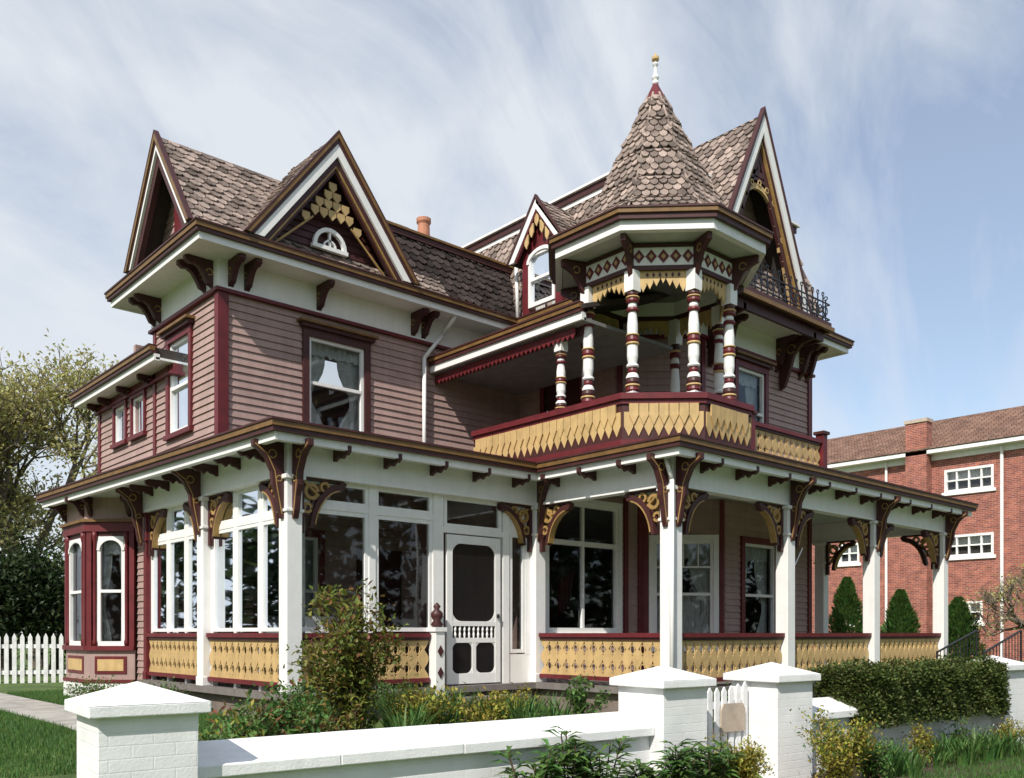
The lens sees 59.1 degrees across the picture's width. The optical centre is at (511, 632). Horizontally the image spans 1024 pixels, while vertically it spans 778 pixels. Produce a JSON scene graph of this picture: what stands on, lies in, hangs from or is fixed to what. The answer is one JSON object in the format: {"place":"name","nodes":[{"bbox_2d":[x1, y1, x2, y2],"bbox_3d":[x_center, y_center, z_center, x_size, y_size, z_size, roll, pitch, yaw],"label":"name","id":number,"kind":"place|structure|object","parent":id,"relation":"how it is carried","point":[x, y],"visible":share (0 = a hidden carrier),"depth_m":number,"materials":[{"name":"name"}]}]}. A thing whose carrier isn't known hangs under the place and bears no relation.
{"place":"outdoors","nodes":[
{"label":"outdoors","id":0,"kind":"place"},
{"bbox_2d":[0,693,76,729],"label":"garden path","id":1,"kind":"structure","parent":0,"point":[55,713],"depth_m":13.40,"materials":[{"name":"concrete"}]},
{"bbox_2d":[65,531,128,645],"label":"bay colonnettes","id":2,"kind":"object","parent":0,"point":[94,539],"visible":0.62,"depth_m":15.49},
{"bbox_2d":[66,650,136,680],"bbox_3d":[-7.413,0.580,16.169,0.700,0.560,2.260,0,0,-42],"label":"bay apron","id":3,"kind":"object","parent":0,"point":[89,664],"visible":0.43,"depth_m":15.52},
{"bbox_2d":[277,175,384,270],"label":"front gable boards","id":4,"kind":"object","parent":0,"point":[304,233],"visible":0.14,"depth_m":14.04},
{"bbox_2d":[394,233,515,316],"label":"wing mansard shingles","id":5,"kind":"object","parent":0,"point":[493,290],"visible":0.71,"depth_m":16.06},
{"bbox_2d":[444,501,522,653],"bbox_3d":[-0.557,-0.785,14.883,0.050,3.070,2.300,0,0,-42],"label":"porch inner partition","id":6,"kind":"object","parent":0,"point":[462,513],"depth_m":14.65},
{"bbox_2d":[430,311,585,373],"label":"balcony roof fascia","id":7,"kind":"structure","parent":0,"point":[538,331],"depth_m":14.06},
{"bbox_2d":[434,327,575,384],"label":"balcony roof scallops","id":8,"kind":"object","parent":7,"relation":"attached to","point":[521,350],"visible":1,"depth_m":14.28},
{"bbox_2d":[0,638,1023,777],"bbox_3d":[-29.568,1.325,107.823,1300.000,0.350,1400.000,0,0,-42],"label":"ground","id":9,"kind":"structure","parent":0,"point":[10,686],"depth_m":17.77,"materials":[{"name":"green plant"}]},
{"bbox_2d":[0,511,65,670],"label":"evergreen tree","id":10,"kind":"object","parent":9,"relation":"on","point":[26,589],"visible":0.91,"depth_m":24.34,"materials":[{"name":"green plant"}]},
{"bbox_2d":[0,633,65,683],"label":"picket fence","id":11,"kind":"object","parent":9,"relation":"on","point":[22,646],"visible":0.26,"depth_m":20.80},
{"bbox_2d":[0,423,90,577],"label":"maple tree","id":12,"kind":"object","parent":9,"relation":"on","point":[22,503],"visible":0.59,"depth_m":28.74,"materials":[{"name":"green plant"}]},
{"bbox_2d":[0,329,118,667],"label":"maple tree","id":13,"kind":"object","parent":9,"relation":"on","point":[17,410],"visible":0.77,"depth_m":27.50,"materials":[{"name":"green plant"}]},
{"bbox_2d":[65,531,135,645],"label":"bay pilasters","id":14,"kind":"object","parent":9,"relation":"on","point":[87,589],"visible":0.64,"depth_m":15.50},
{"bbox_2d":[198,688,270,740],"bbox_3d":[-2.272,0.956,7.506,0.781,1.000,0.796,0,0,25],"label":"rose bush","id":15,"kind":"object","parent":9,"relation":"on","point":[249,729],"visible":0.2,"depth_m":7.54,"materials":[{"name":"green plant"}]},
{"bbox_2d":[201,670,338,737],"bbox_3d":[-2.230,0.888,8.110,1.222,1.099,1.277,0,0,-42],"label":"rose bush","id":16,"kind":"object","parent":9,"relation":"on","point":[279,719],"visible":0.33,"depth_m":8.07,"materials":[{"name":"green plant"}]},
{"bbox_2d":[283,578,412,730],"bbox_3d":[-1.624,0.312,8.955,1.058,1.730,1.250,0,0,25],"label":"rose bush","id":17,"kind":"object","parent":9,"relation":"on","point":[345,659],"visible":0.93,"depth_m":8.91,"materials":[{"name":"green plant"}]},
{"bbox_2d":[217,684,597,729],"bbox_3d":[-1.516,1.050,9.187,4.606,0.852,3.488,0,0,-42],"label":"iris bed","id":18,"kind":"object","parent":9,"relation":"on","point":[396,719],"visible":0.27,"depth_m":9.47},
{"bbox_2d":[383,679,479,724],"bbox_3d":[-0.916,0.842,9.396,0.895,0.743,0.878,0,0,-42],"label":"garden shrub","id":19,"kind":"object","parent":9,"relation":"on","point":[413,701],"visible":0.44,"depth_m":9.34,"materials":[{"name":"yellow plant"}]},
{"bbox_2d":[160,687,819,722],"bbox_3d":[1.192,1.120,16.116,12.500,0.560,7.400,0,0,-42],"label":"porch skirt","id":20,"kind":"object","parent":9,"relation":"on","point":[216,700],"visible":0.08,"depth_m":12.86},
{"bbox_2d":[140,675,836,701],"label":"porch floor","id":21,"kind":"structure","parent":20,"relation":"on","point":[231,690],"depth_m":12.94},
{"bbox_2d":[142,513,150,679],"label":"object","id":22,"kind":"object","parent":21,"relation":"on","point":[146,604],"visible":0.62,"depth_m":14.60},
{"bbox_2d":[160,485,428,684],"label":"porch inner walls","id":23,"kind":"structure","parent":21,"relation":"on","point":[343,538],"depth_m":15.03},
{"bbox_2d":[356,548,399,632],"bbox_3d":[-2.240,-0.325,14.999,0.900,2.150,0.040,0,0,-42],"label":"front door","id":24,"kind":"structure","parent":23,"relation":"attached to","point":[389,574],"depth_m":15.11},
{"bbox_2d":[151,480,529,690],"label":"porch sashes","id":25,"kind":"object","parent":21,"relation":"on","point":[371,512],"visible":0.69,"depth_m":12.68,"materials":[{"name":"wood"}]},
{"bbox_2d":[156,490,278,628],"bbox_3d":[-3.000,-0.821,12.771,2.878,2.177,5.979,0,0,-82],"label":"porch glass","id":26,"kind":"object","parent":25,"relation":"attached to","point":[249,572],"visible":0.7,"depth_m":12.55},
{"bbox_2d":[101,294,807,680],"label":"siding walls","id":27,"kind":"structure","parent":21,"relation":"on","point":[265,360],"depth_m":15.29,"materials":[{"name":"wood"}]},
{"bbox_2d":[302,326,370,432],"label":"window casings","id":28,"kind":"object","parent":27,"relation":"attached to","point":[308,333],"depth_m":14.26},
{"bbox_2d":[69,248,774,646],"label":"window sashes","id":29,"kind":"object","parent":27,"relation":"attached to","point":[581,544],"depth_m":15.51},
{"bbox_2d":[78,251,551,640],"bbox_3d":[-1.639,-3.450,15.182,12.793,7.360,3.350,0,0,1],"label":"window glass","id":30,"kind":"object","parent":29,"relation":"in","point":[542,288],"visible":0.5,"depth_m":15.56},
{"bbox_2d":[106,344,769,677],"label":"walls","id":31,"kind":"structure","parent":27,"relation":"attached to","point":[331,406],"depth_m":21.32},
{"bbox_2d":[78,300,766,640],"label":"curtains","id":32,"kind":"object","parent":31,"relation":"attached to","point":[695,614],"visible":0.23,"depth_m":15.80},
{"bbox_2d":[110,323,775,650],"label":"window casings","id":33,"kind":"object","parent":27,"relation":"attached to","point":[188,330],"depth_m":15.44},
{"bbox_2d":[86,253,827,414],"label":"eave brackets","id":34,"kind":"object","parent":27,"relation":"attached to","point":[194,266],"visible":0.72,"depth_m":14.68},
{"bbox_2d":[148,285,814,377],"bbox_3d":[-0.348,-4.980,16.559,10.570,0.050,6.885,0,0,-42],"label":"cornice bed mould","id":35,"kind":"object","parent":27,"relation":"on","point":[186,308],"visible":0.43,"depth_m":14.34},
{"bbox_2d":[151,258,798,389],"bbox_3d":[-0.361,-5.215,16.574,10.490,0.419,6.845,0,0,-42],"label":"cornice frieze","id":36,"kind":"object","parent":35,"relation":"on","point":[278,288],"visible":0.32,"depth_m":14.53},
{"bbox_2d":[120,242,838,358],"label":"cornice soffit","id":37,"kind":"structure","parent":36,"relation":"on","point":[168,280],"depth_m":14.27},
{"bbox_2d":[325,357,336,362],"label":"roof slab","id":38,"kind":"structure","parent":37,"relation":"on","point":[327,359],"depth_m":18.14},
{"bbox_2d":[127,139,280,272],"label":"side gable roof deck","id":39,"kind":"structure","parent":38,"relation":"on","point":[159,220],"depth_m":13.96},
{"bbox_2d":[123,129,192,273],"bbox_3d":[-5.211,-6.535,13.328,0.156,1.730,2.560,0,0,-42],"label":"side gable bargeboard","id":40,"kind":"object","parent":39,"relation":"attached to","point":[159,173],"visible":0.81,"depth_m":13.47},
{"bbox_2d":[161,137,447,295],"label":"side gable roof shingles","id":41,"kind":"object","parent":39,"relation":"attached to","point":[245,188],"visible":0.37,"depth_m":13.43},
{"bbox_2d":[105,219,853,345],"bbox_3d":[-0.176,-5.593,16.368,11.600,0.065,7.400,0,0,-42],"label":"cornice crown","id":42,"kind":"object","parent":38,"relation":"on","point":[185,230],"visible":0.35,"depth_m":13.98},
{"bbox_2d":[478,195,821,317],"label":"mansard shingles","id":43,"kind":"object","parent":38,"relation":"on","point":[502,250],"visible":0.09,"depth_m":16.77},
{"bbox_2d":[693,118,756,206],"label":"great gable roof shingles","id":44,"kind":"object","parent":43,"relation":"on","point":[723,160],"visible":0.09,"depth_m":15.50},
{"bbox_2d":[728,106,811,313],"bbox_3d":[4.245,-7.325,15.409,3.140,3.250,0.171,0,0,-42],"label":"great gable bargeboard","id":45,"kind":"object","parent":44,"relation":"attached to","point":[773,218],"visible":0.49,"depth_m":15.58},
{"bbox_2d":[733,114,809,312],"bbox_3d":[4.261,-7.273,15.390,3.040,3.146,0.081,0,0,-42],"label":"great gable bargeboard","id":46,"kind":"object","parent":44,"relation":"attached to","point":[763,131],"visible":0.61,"depth_m":15.57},
{"bbox_3d":[-3.082,-6.595,14.217,2.900,1.911,1.320,0,0,-42],"label":"front gable roof deck","id":47,"kind":"object","parent":38,"relation":"on","visible":0},
{"bbox_2d":[244,130,419,285],"bbox_3d":[-2.676,-6.650,13.764,3.020,1.960,0.176,0,0,-42],"label":"front gable bargeboard","id":48,"kind":"object","parent":47,"relation":"attached to","point":[297,204],"visible":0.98,"depth_m":13.80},
{"bbox_2d":[253,144,410,283],"bbox_3d":[-2.658,-6.552,13.743,2.717,1.763,0.051,0,0,-42],"label":"front gable bargeboard","id":49,"kind":"object","parent":47,"relation":"attached to","point":[286,205],"visible":1,"depth_m":13.74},
{"bbox_2d":[111,231,847,360],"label":"cornice fascia","id":50,"kind":"structure","parent":37,"relation":"on","point":[172,258],"depth_m":13.98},
{"bbox_2d":[107,225,851,348],"bbox_3d":[-0.182,-5.535,16.375,11.560,0.050,7.380,0,0,-42],"label":"cornice bead","id":51,"kind":"object","parent":50,"relation":"on","point":[164,254],"visible":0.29,"depth_m":13.81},
{"bbox_2d":[546,500,718,651],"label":"window casings","id":52,"kind":"object","parent":27,"relation":"attached to","point":[713,538],"depth_m":15.61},
{"bbox_2d":[98,290,811,678],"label":"corner boards","id":53,"kind":"object","parent":21,"relation":"on","point":[220,362],"visible":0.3,"depth_m":15.39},
{"bbox_2d":[445,534,499,684],"bbox_3d":[-0.558,-0.335,13.110,1.000,2.130,0.040,0,0,-42],"label":"screen door","id":54,"kind":"structure","parent":21,"relation":"on","point":[473,675],"depth_m":13.05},
{"bbox_2d":[453,544,493,673],"bbox_3d":[-0.558,-0.350,13.110,0.900,2.000,0.001,0,0,-42],"label":"screen mesh","id":55,"kind":"object","parent":54,"relation":"in","point":[473,582],"visible":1,"depth_m":13.11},
{"bbox_2d":[196,473,947,694],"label":"porch posts","id":56,"kind":"object","parent":21,"relation":"on","point":[290,581],"visible":0.56,"depth_m":12.95,"materials":[{"name":"wood"}]},
{"bbox_2d":[115,438,967,560],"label":"post brackets","id":57,"kind":"object","parent":56,"relation":"attached to","point":[277,463],"visible":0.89,"depth_m":12.68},
{"bbox_2d":[146,633,940,687],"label":"porch railing rails","id":58,"kind":"object","parent":56,"relation":"attached to","point":[313,635],"visible":0.58,"depth_m":12.80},
{"bbox_2d":[149,638,938,682],"bbox_3d":[1.603,0.360,14.020,14.396,0.520,4.135,0,0,-12],"label":"porch railing fretwork","id":59,"kind":"object","parent":58,"relation":"attached to","point":[269,661],"visible":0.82,"depth_m":12.92,"materials":[{"name":"wood"}]},
{"bbox_2d":[148,636,939,640],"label":"porch railing mouldings","id":60,"kind":"object","parent":59,"relation":"on","point":[544,638],"visible":0.65,"depth_m":12.96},
{"bbox_2d":[148,477,939,574],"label":"porch brackets","id":61,"kind":"object","parent":56,"relation":"attached to","point":[340,486],"visible":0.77,"depth_m":13.49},
{"bbox_2d":[150,480,937,568],"bbox_3d":[1.756,-1.634,14.641,14.262,0.553,5.196,0,0,-21],"label":"porch bracket fretwork","id":62,"kind":"object","parent":61,"relation":"attached to","point":[313,488],"visible":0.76,"depth_m":13.60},
{"bbox_2d":[143,470,944,542],"bbox_3d":[1.222,-1.960,16.083,12.680,0.040,7.490,0,0,-42],"label":"porch beam mould","id":63,"kind":"object","parent":61,"relation":"on","point":[255,482],"visible":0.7,"depth_m":12.91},
{"bbox_2d":[143,443,944,540],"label":"porch beam","id":64,"kind":"structure","parent":63,"relation":"on","point":[319,461],"depth_m":12.81,"materials":[{"name":"wood"}]},
{"bbox_2d":[64,441,912,538],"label":"porch ceiling","id":65,"kind":"structure","parent":64,"relation":"on","point":[597,522],"depth_m":18.31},
{"bbox_2d":[37,425,975,511],"bbox_3d":[0.683,-2.382,15.458,17.065,0.055,8.754,0,0,-18],"label":"porch eave bead","id":66,"kind":"object","parent":65,"relation":"attached to","point":[242,437],"visible":0.65,"depth_m":12.31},
{"bbox_2d":[42,431,971,516],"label":"porch eave fascia","id":67,"kind":"structure","parent":65,"relation":"attached to","point":[245,445],"depth_m":12.41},
{"bbox_3d":[0.208,-2.445,16.913,13.800,0.050,10.800,0,0,-42],"label":"porch roof","id":68,"kind":"object","parent":65,"relation":"on","visible":0},
{"bbox_2d":[36,418,977,508],"bbox_3d":[0.684,-2.443,15.451,17.122,0.065,8.794,0,0,-18],"label":"porch eave crown","id":69,"kind":"object","parent":68,"relation":"on","point":[256,426],"visible":0.65,"depth_m":12.26},
{"bbox_2d":[35,416,978,504],"bbox_3d":[0.684,-2.488,15.446,17.165,0.025,8.823,0,0,-18],"label":"porch eave drip","id":70,"kind":"object","parent":68,"relation":"on","point":[384,436],"visible":0.44,"depth_m":12.25},
{"bbox_2d":[129,445,952,518],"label":"porch eave brackets","id":71,"kind":"object","parent":64,"relation":"attached to","point":[202,468],"visible":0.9,"depth_m":12.82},
{"bbox_2d":[422,267,673,667],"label":"downspouts","id":72,"kind":"object","parent":9,"relation":"on","point":[443,334],"visible":0.63,"depth_m":11.74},
{"bbox_2d":[77,670,1023,777],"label":"pier brickwork","id":73,"kind":"object","parent":9,"relation":"on","point":[161,746],"visible":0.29,"depth_m":8.11,"materials":[{"name":"brick"}]},
{"bbox_2d":[64,665,1023,718],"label":"pier caps","id":74,"kind":"object","parent":73,"relation":"on","point":[98,712],"visible":0.76,"depth_m":5.57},
{"bbox_2d":[65,655,1023,706],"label":"pier cap pyramids","id":75,"kind":"object","parent":74,"relation":"on","point":[136,693],"visible":0.89,"depth_m":5.60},
{"bbox_2d":[707,681,747,770],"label":"picket gate","id":76,"kind":"structure","parent":73,"relation":"attached to","point":[730,715],"depth_m":8.97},
{"bbox_2d":[218,710,991,777],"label":"wall brickwork","id":77,"kind":"object","parent":9,"relation":"on","point":[474,765],"depth_m":7.09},
{"bbox_2d":[198,696,858,777],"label":"wall coping","id":78,"kind":"object","parent":77,"relation":"on","point":[239,756],"depth_m":6.70,"materials":[{"name":"concrete"}]},
{"bbox_2d":[813,576,862,665],"bbox_3d":[8.907,-0.104,23.975,1.745,2.807,1.738,0,0,-42],"label":"conifer shrub","id":79,"kind":"object","parent":9,"relation":"on","point":[846,616],"visible":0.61,"depth_m":23.71,"materials":[{"name":"green plant"}]},
{"bbox_2d":[880,588,925,660],"bbox_3d":[10.623,0.046,24.528,1.761,2.507,1.814,0,0,-42],"label":"conifer shrub","id":80,"kind":"object","parent":9,"relation":"on","point":[900,615],"visible":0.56,"depth_m":24.27,"materials":[{"name":"green plant"}]},
{"bbox_2d":[807,654,1011,730],"bbox_3d":[4.947,0.677,10.996,3.339,0.837,0.918,0,0,-37],"label":"boxwood hedge","id":81,"kind":"object","parent":9,"relation":"on","point":[948,687],"visible":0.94,"depth_m":10.55,"materials":[{"name":"green plant"}]},
{"bbox_2d":[812,448,1023,660],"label":"brick walls","id":82,"kind":"structure","parent":9,"relation":"on","point":[972,574],"depth_m":38.97,"materials":[{"name":"brick"}]},
{"bbox_2d":[838,464,995,626],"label":"window frames","id":83,"kind":"structure","parent":82,"relation":"attached to","point":[969,555],"depth_m":39.25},
{"bbox_2d":[812,746,1023,777],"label":"verge bed","id":84,"kind":"object","parent":9,"relation":"on","point":[924,769],"visible":0.16,"depth_m":9.70,"materials":[{"name":"plant"}]},
{"bbox_2d":[487,746,576,777],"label":"lily plant","id":85,"kind":"object","parent":84,"relation":"on","point":[551,765],"visible":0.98,"depth_m":6.85,"materials":[{"name":"green plant"}]},
{"bbox_2d":[528,726,607,777],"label":"lily plant","id":86,"kind":"object","parent":84,"relation":"on","point":[567,755],"visible":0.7,"depth_m":7.04,"materials":[{"name":"green plant"}]},
{"bbox_2d":[561,736,638,777],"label":"lily plant","id":87,"kind":"object","parent":84,"relation":"on","point":[598,771],"visible":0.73,"depth_m":7.24,"materials":[{"name":"green plant"}]},
{"bbox_2d":[654,738,710,777],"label":"lily plant","id":88,"kind":"object","parent":84,"relation":"on","point":[684,763],"visible":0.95,"depth_m":7.55,"materials":[{"name":"green plant"}]},
{"bbox_2d":[681,740,744,777],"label":"lily plant","id":89,"kind":"object","parent":84,"relation":"on","point":[717,759],"visible":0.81,"depth_m":7.84,"materials":[{"name":"green plant"}]},
{"bbox_2d":[704,731,777,777],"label":"spirea bush","id":90,"kind":"object","parent":84,"relation":"on","point":[748,763],"visible":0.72,"depth_m":8.10,"materials":[{"name":"yellow plant"}]},
{"bbox_2d":[789,705,887,777],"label":"spirea bush","id":91,"kind":"object","parent":84,"relation":"on","point":[843,754],"visible":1,"depth_m":8.49,"materials":[{"name":"yellow plant"}]},
{"bbox_2d":[855,724,1023,777],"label":"iris border","id":92,"kind":"object","parent":84,"relation":"on","point":[949,750],"visible":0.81,"depth_m":10.17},
{"bbox_2d":[905,421,931,645],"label":"chimney","id":93,"kind":"object","parent":9,"relation":"on","point":[918,573],"visible":0.43,"depth_m":40.34,"materials":[{"name":"brick"}]},
{"bbox_2d":[948,596,992,659],"bbox_3d":[12.195,0.146,24.643,1.814,2.307,1.857,0,0,-42],"label":"conifer shrub","id":94,"kind":"object","parent":9,"relation":"on","point":[960,621],"visible":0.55,"depth_m":24.32,"materials":[{"name":"green plant"}]},
{"bbox_2d":[963,563,1023,644],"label":"bare tree","id":95,"kind":"object","parent":9,"relation":"on","point":[1011,616],"visible":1,"depth_m":23.71,"materials":[{"name":"brown plant"}]},
{"bbox_2d":[0,0,1023,632],"label":"sky","id":96,"kind":"structure","parent":0,"point":[897,126],"materials":[{"name":"blue"}]},
{"bbox_2d":[428,293,669,362],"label":"balcony roof","id":97,"kind":"structure","parent":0,"point":[528,323],"depth_m":13.84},
{"bbox_2d":[433,317,672,394],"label":"balcony ceiling","id":98,"kind":"structure","parent":0,"point":[529,372],"depth_m":14.91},
{"bbox_2d":[563,231,755,288],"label":"soffit","id":99,"kind":"structure","parent":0,"point":[723,246],"depth_m":12.59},
{"bbox_2d":[555,218,765,292],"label":"tower cornice fascia","id":100,"kind":"structure","parent":99,"relation":"attached to","point":[732,235],"depth_m":12.28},
{"bbox_2d":[551,211,769,284],"bbox_3d":[2.150,-5.555,13.551,3.109,0.070,3.109,0,0,-42],"label":"tower cornice bead","id":101,"kind":"object","parent":100,"relation":"on","point":[738,226],"visible":0.52,"depth_m":12.18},
{"bbox_2d":[549,205,772,279],"bbox_3d":[2.150,-5.620,13.551,3.169,0.060,3.169,0,0,-42],"label":"tower cornice crown","id":102,"kind":"object","parent":101,"relation":"on","point":[731,215],"visible":0.48,"depth_m":12.12},
{"bbox_2d":[737,286,831,330],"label":"balconet floor","id":103,"kind":"structure","parent":0,"point":[784,304],"depth_m":15.52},
{"bbox_2d":[749,262,829,320],"bbox_3d":[4.456,-5.891,15.645,3.030,0.502,0.619,0,0,-42],"label":"iron cresting","id":104,"kind":"object","parent":103,"relation":"on","point":[823,315],"visible":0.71,"depth_m":15.57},
{"bbox_2d":[755,429,819,465],"bbox_3d":[4.501,-3.005,14.787,2.050,0.390,0.024,0,0,-42],"label":"roof balustrade fretwork","id":105,"kind":"object","parent":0,"point":[780,447],"visible":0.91,"depth_m":14.75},
{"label":"balcony floor","id":106,"kind":"structure","parent":0,"visible":0},
{"bbox_2d":[474,403,749,459],"bbox_3d":[1.408,-2.810,13.439,4.143,0.620,2.326,0,0,2],"label":"parapet backing","id":107,"kind":"object","parent":106,"relation":"on","point":[643,434],"visible":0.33,"depth_m":12.36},
{"bbox_2d":[473,403,751,458],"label":"parapet scales","id":108,"kind":"object","parent":107,"relation":"attached to","point":[679,416],"visible":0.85,"depth_m":12.59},
{"bbox_2d":[473,398,751,440],"bbox_3d":[1.414,-3.140,13.432,4.185,0.060,2.364,0,0,2],"label":"parapet cap mould","id":109,"kind":"object","parent":107,"relation":"attached to","point":[689,400],"visible":0.52,"depth_m":12.57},
{"bbox_2d":[471,392,754,436],"bbox_3d":[1.420,-3.210,13.426,4.246,0.080,2.422,0,0,2],"label":"parapet cap","id":110,"kind":"object","parent":107,"relation":"on","point":[653,395],"visible":0.5,"depth_m":12.56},
{"bbox_2d":[580,267,736,402],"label":"tower columns","id":111,"kind":"structure","parent":110,"relation":"on","point":[693,280],"depth_m":13.01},
{"bbox_2d":[582,94,724,221],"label":"spire shingles","id":112,"kind":"object","parent":111,"relation":"on","point":[625,168],"visible":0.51,"depth_m":12.94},
{"bbox_2d":[586,247,731,316],"bbox_3d":[2.150,-5.205,13.551,2.133,0.250,2.133,0,0,-42],"label":"tower frieze","id":113,"kind":"object","parent":111,"relation":"attached to","point":[674,308],"visible":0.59,"depth_m":12.95,"materials":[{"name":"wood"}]},
{"bbox_2d":[561,231,758,329],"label":"tower brackets","id":114,"kind":"object","parent":113,"relation":"attached to","point":[704,240],"visible":0.66,"depth_m":12.97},
{"bbox_2d":[586,264,731,322],"bbox_3d":[2.150,-5.050,13.551,2.153,0.060,2.153,0,0,-42],"label":"tower frieze base","id":115,"kind":"object","parent":111,"relation":"attached to","point":[706,272],"visible":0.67,"depth_m":12.90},
{"bbox_2d":[593,270,725,338],"bbox_3d":[2.150,-4.875,13.551,2.057,0.290,2.057,0,0,-42],"label":"decorative valance trim","id":116,"kind":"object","parent":111,"relation":"attached to","point":[659,327],"visible":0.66,"depth_m":12.95,"materials":[{"name":"wood"}]},
{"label":"roof gable","id":117,"kind":"object","parent":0,"visible":0},
{"bbox_2d":[813,406,1023,463],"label":"roof tiles","id":118,"kind":"object","parent":117,"relation":"attached to","point":[841,447],"visible":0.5,"depth_m":42.12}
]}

